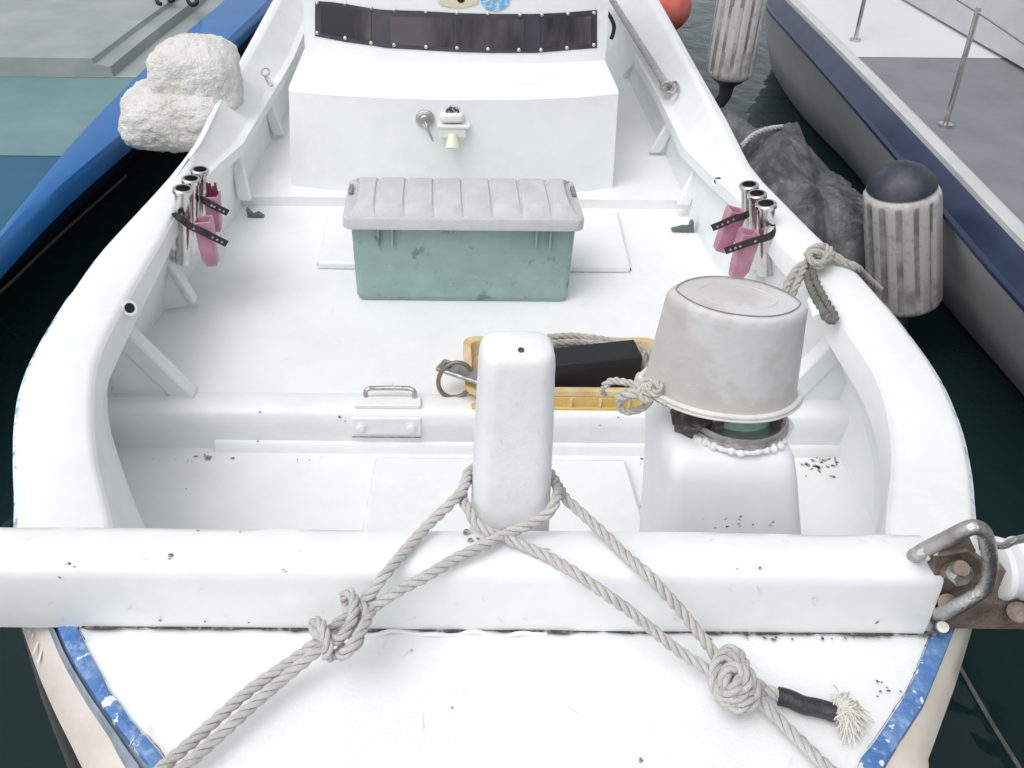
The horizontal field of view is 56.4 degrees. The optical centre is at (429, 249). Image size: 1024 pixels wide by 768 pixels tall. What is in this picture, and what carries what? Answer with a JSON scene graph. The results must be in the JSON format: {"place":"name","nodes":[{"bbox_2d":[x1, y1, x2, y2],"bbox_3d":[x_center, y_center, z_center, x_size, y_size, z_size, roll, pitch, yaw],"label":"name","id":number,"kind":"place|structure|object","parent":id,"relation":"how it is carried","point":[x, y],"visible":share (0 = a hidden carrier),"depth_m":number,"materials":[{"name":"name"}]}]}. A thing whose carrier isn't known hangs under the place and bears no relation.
{"place":"outdoors","nodes":[
{"label":"outdoors","id":0,"kind":"place"},
{"bbox_2d":[0,0,1023,767],"bbox_3d":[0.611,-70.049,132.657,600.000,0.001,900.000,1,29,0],"label":"water","id":1,"kind":"structure","parent":0,"point":[984,394],"depth_m":3.67,"materials":[{"name":"black liquid"}]},
{"bbox_2d":[0,175,126,292],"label":"trailing line","id":2,"kind":"object","parent":1,"relation":"on","point":[55,239],"visible":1,"depth_m":4.79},
{"bbox_2d":[0,0,272,281],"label":"moored boat","id":3,"kind":"object","parent":1,"relation":"on","point":[63,145],"visible":0.84,"depth_m":5.36,"materials":[{"name":"teal paint"}]},
{"bbox_2d":[0,0,1023,767],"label":"fishing boat","id":4,"kind":"object","parent":1,"relation":"on","point":[250,454],"visible":0.95,"depth_m":2.40,"materials":[{"name":"white paint"}]},
{"bbox_2d":[118,33,243,152],"bbox_3d":[-1.156,-0.736,4.419,0.583,0.509,0.506,1,29,0],"label":"foam float","id":5,"kind":"object","parent":4,"relation":"on","point":[179,92],"visible":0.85,"depth_m":4.26,"materials":[{"name":"white plastic"}]},
{"bbox_2d":[172,212,228,266],"bbox_3d":[-0.814,-0.043,3.351,0.217,0.213,0.085,1,29,0],"label":"rod clip","id":6,"kind":"object","parent":4,"relation":"attached to","point":[203,229],"visible":0.94,"depth_m":3.33,"materials":[{"name":"pink plastic"}]},
{"bbox_2d":[199,182,229,231],"bbox_3d":[-0.780,-0.154,3.426,0.082,0.185,0.103,-18,33,-30],"label":"rod clip","id":7,"kind":"object","parent":4,"relation":"attached to","point":[210,200],"visible":0.97,"depth_m":3.41,"materials":[{"name":"pink plastic"}]},
{"bbox_2d":[153,464,563,767],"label":"mooring rope","id":8,"kind":"object","parent":4,"relation":"attached to","point":[358,614],"visible":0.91,"depth_m":1.62,"materials":[{"name":"white fabric"}]},
{"bbox_2d":[343,177,583,300],"bbox_3d":[0.119,-0.047,3.611,0.867,0.408,0.345,1,29,0],"label":"storage box","id":9,"kind":"object","parent":4,"relation":"on","point":[501,239],"visible":1,"depth_m":3.49,"materials":[{"name":"green plastic"}]},
{"bbox_2d":[463,336,653,409],"bbox_3d":[0.448,0.405,3.148,0.672,0.064,0.325,1,29,0],"label":"tray","id":10,"kind":"object","parent":4,"relation":"on","point":[579,398],"visible":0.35,"depth_m":3.02,"materials":[{"name":"yellow plastic"}]},
{"bbox_2d":[436,359,477,397],"bbox_3d":[0.152,0.435,3.016,0.282,0.153,0.071,15,32,24],"label":"anchor","id":11,"kind":"object","parent":10,"relation":"on","point":[462,370],"visible":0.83,"depth_m":3.02,"materials":[{"name":"metal"}]},
{"bbox_2d":[554,340,641,387],"bbox_3d":[0.525,0.385,3.108,0.322,0.123,0.103,-4,29,-9],"label":"black box","id":12,"kind":"object","parent":10,"relation":"in","point":[593,365],"visible":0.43,"depth_m":3.06,"materials":[{"name":"plastic"}]},
{"bbox_2d":[547,332,650,368],"bbox_3d":[0.470,0.362,3.188,0.569,0.097,0.186,1,29,0],"label":"rope coil","id":13,"kind":"object","parent":10,"relation":"in","point":[568,339],"visible":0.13,"depth_m":3.21,"materials":[{"name":"beige fabric"}]},
{"bbox_2d":[609,0,678,94],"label":"pole","id":14,"kind":"object","parent":4,"relation":"on","point":[666,86],"visible":1,"depth_m":5.08,"materials":[{"name":"grey metal"}]},
{"bbox_2d":[459,476,874,767],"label":"mooring rope","id":15,"kind":"object","parent":4,"relation":"on","point":[736,686],"visible":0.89,"depth_m":1.63,"materials":[{"name":"white fabric"}]},
{"bbox_2d":[659,0,691,29],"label":"buoy","id":16,"kind":"object","parent":4,"relation":"on","point":[678,12],"visible":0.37,"depth_m":6.57,"materials":[{"name":"red plastic"}]},
{"bbox_2d":[638,276,807,422],"bbox_3d":[0.616,0.196,1.968,0.343,0.247,0.216,1,29,0],"label":"bucket","id":17,"kind":"object","parent":4,"relation":"on","point":[726,349],"visible":1,"depth_m":1.91,"materials":[{"name":"grey plastic"}]},
{"bbox_2d":[599,372,667,415],"bbox_3d":[0.442,0.309,2.055,0.064,0.137,0.192,-24,37,-38],"label":"cord","id":18,"kind":"object","parent":17,"relation":"attached to","point":[637,389],"visible":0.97,"depth_m":2.04,"materials":[{"name":"white fabric"}]},
{"bbox_2d":[711,204,749,252],"bbox_3d":[1.037,-0.068,3.317,0.137,0.164,0.087,1,29,0],"label":"rod clip","id":19,"kind":"object","parent":4,"relation":"attached to","point":[730,222],"visible":1,"depth_m":3.30,"materials":[{"name":"pink plastic"}]},
{"bbox_2d":[706,0,767,107],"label":"boat fender","id":20,"kind":"object","parent":4,"relation":"hanging from","point":[734,43],"visible":0.92,"depth_m":4.89,"materials":[{"name":"plastic"}]},
{"bbox_2d":[724,225,775,278],"bbox_3d":[1.094,0.009,3.267,0.192,0.200,0.087,1,29,0],"label":"rod clip","id":21,"kind":"object","parent":4,"relation":"attached to","point":[743,247],"visible":0.96,"depth_m":3.25,"materials":[{"name":"pink plastic"}]},
{"bbox_2d":[720,107,908,329],"bbox_3d":[1.567,-0.266,4.451,0.759,0.695,1.534,-3,29,-6],"label":"tarpaulin","id":22,"kind":"object","parent":4,"relation":"on","point":[811,191],"visible":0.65,"depth_m":3.96,"materials":[{"name":"grey fabric"}]},
{"bbox_2d":[781,243,883,324],"bbox_3d":[1.238,0.108,2.951,0.212,0.210,0.526,22,35,34],"label":"rope hitch","id":23,"kind":"object","parent":4,"relation":"attached to","point":[818,256],"visible":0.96,"depth_m":2.91,"materials":[{"name":"white fabric"}]},
{"bbox_2d":[765,0,1023,394],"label":"moored boat","id":24,"kind":"object","parent":1,"relation":"on","point":[870,87],"visible":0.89,"depth_m":4.53,"materials":[{"name":"grey paint"},{"name":"navy blue paint"},{"name":"stainless steel"}]},
{"bbox_2d":[862,160,942,316],"bbox_3d":[1.836,-0.048,3.670,0.380,0.637,0.270,1,29,0],"label":"boat fender","id":25,"kind":"object","parent":24,"relation":"hanging from","point":[902,201],"visible":0.94,"depth_m":3.56,"materials":[{"name":"plastic"}]},
{"bbox_2d":[960,666,1021,767],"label":"trailing line","id":26,"kind":"object","parent":1,"relation":"on","point":[992,723],"visible":0.92,"depth_m":2.48,"materials":[{"name":"grey fabric"}]}
]}

